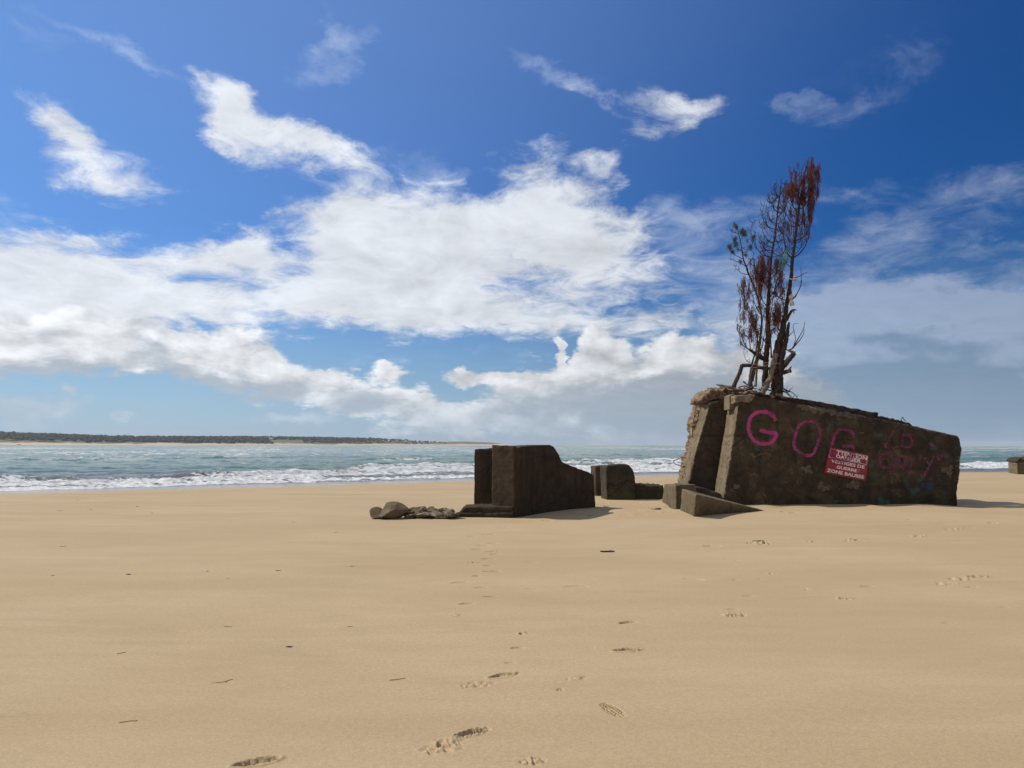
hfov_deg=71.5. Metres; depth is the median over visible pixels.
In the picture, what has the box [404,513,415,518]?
rubble lump
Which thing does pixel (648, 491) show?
concrete chunk
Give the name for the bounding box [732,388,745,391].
concrete fragment
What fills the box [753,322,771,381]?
bare sapling
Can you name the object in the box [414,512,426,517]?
rubble lump
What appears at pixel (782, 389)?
gnarled root
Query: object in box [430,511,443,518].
rubble lump
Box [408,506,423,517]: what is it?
rubble lump
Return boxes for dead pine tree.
[735,178,792,394]
[770,156,821,397]
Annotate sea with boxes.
[0,445,1023,493]
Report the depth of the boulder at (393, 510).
15.48 m
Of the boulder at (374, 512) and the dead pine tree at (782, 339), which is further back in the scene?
the dead pine tree at (782, 339)
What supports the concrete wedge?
on the sand
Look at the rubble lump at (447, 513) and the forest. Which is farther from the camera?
the forest
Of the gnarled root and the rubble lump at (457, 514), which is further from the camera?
the gnarled root
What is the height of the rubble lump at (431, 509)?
0.273 m
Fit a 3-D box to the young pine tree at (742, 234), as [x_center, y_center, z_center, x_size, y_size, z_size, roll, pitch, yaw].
[6.686,-2.323,20.586,1.117,4.793,0.674,0,-5,0]
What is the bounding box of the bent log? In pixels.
[732,363,769,387]
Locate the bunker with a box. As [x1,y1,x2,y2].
[1006,456,1023,473]
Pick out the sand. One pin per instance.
(836, 636)
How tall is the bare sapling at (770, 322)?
2.676 m
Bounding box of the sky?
[0,0,1023,445]
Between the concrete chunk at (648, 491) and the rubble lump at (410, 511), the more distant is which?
the concrete chunk at (648, 491)
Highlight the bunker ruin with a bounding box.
[673,387,961,505]
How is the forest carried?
on the shore
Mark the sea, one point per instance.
(49, 468)
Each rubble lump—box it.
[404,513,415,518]
[405,508,414,514]
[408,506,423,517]
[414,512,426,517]
[418,506,427,517]
[421,511,434,517]
[426,506,437,517]
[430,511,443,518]
[442,508,455,517]
[449,512,459,517]
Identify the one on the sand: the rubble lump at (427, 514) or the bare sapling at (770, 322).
the rubble lump at (427, 514)
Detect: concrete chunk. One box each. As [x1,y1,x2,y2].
[635,483,663,498]
[662,484,695,508]
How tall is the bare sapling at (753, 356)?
1.903 m
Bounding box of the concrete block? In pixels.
[459,445,595,517]
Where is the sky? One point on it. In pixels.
(509, 222)
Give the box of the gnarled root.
[738,381,797,401]
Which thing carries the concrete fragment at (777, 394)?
on the bunker ruin
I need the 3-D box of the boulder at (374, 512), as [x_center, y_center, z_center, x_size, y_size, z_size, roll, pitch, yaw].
[-2.989,2.832,15.583,0.302,0.287,0.280,0,-5,0]
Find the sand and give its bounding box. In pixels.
[0,472,1023,767]
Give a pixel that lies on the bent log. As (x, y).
(737, 378)
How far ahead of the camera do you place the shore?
2611.17 m
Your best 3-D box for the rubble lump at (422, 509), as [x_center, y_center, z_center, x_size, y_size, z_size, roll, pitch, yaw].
[-1.932,2.834,15.701,0.320,0.272,0.377,0,-5,0]
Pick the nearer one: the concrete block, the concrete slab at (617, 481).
the concrete block
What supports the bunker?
on the sand
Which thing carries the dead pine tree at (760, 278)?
on the bunker ruin
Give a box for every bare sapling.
[743,324,762,383]
[752,301,770,386]
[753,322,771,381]
[762,275,777,357]
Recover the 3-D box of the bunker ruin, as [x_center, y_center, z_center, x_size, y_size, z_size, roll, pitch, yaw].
[8.656,1.877,21.196,7.987,3.626,2.879,0,-5,0]
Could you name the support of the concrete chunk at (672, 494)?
on the sand
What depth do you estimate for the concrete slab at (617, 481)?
21.14 m
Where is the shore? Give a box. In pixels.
[0,437,506,445]
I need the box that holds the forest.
[0,431,444,443]
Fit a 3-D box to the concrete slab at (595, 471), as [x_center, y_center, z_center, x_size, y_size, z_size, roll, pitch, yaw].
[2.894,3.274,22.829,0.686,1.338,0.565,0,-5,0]
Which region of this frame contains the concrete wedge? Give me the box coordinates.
[680,489,763,516]
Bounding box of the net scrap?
[777,243,788,271]
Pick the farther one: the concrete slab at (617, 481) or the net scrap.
the concrete slab at (617, 481)
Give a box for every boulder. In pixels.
[369,507,381,518]
[378,501,407,518]
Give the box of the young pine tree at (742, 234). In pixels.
[726,222,762,385]
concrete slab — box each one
[591,465,600,495]
[600,464,635,499]
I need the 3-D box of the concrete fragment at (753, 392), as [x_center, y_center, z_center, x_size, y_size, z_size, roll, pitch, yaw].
[7.029,0.251,20.553,0.447,0.156,0.383,0,-5,0]
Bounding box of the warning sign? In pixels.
[824,447,868,480]
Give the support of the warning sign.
attached to the bunker ruin
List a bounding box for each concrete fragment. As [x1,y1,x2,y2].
[716,384,735,388]
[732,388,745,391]
[747,390,762,394]
[769,392,782,396]

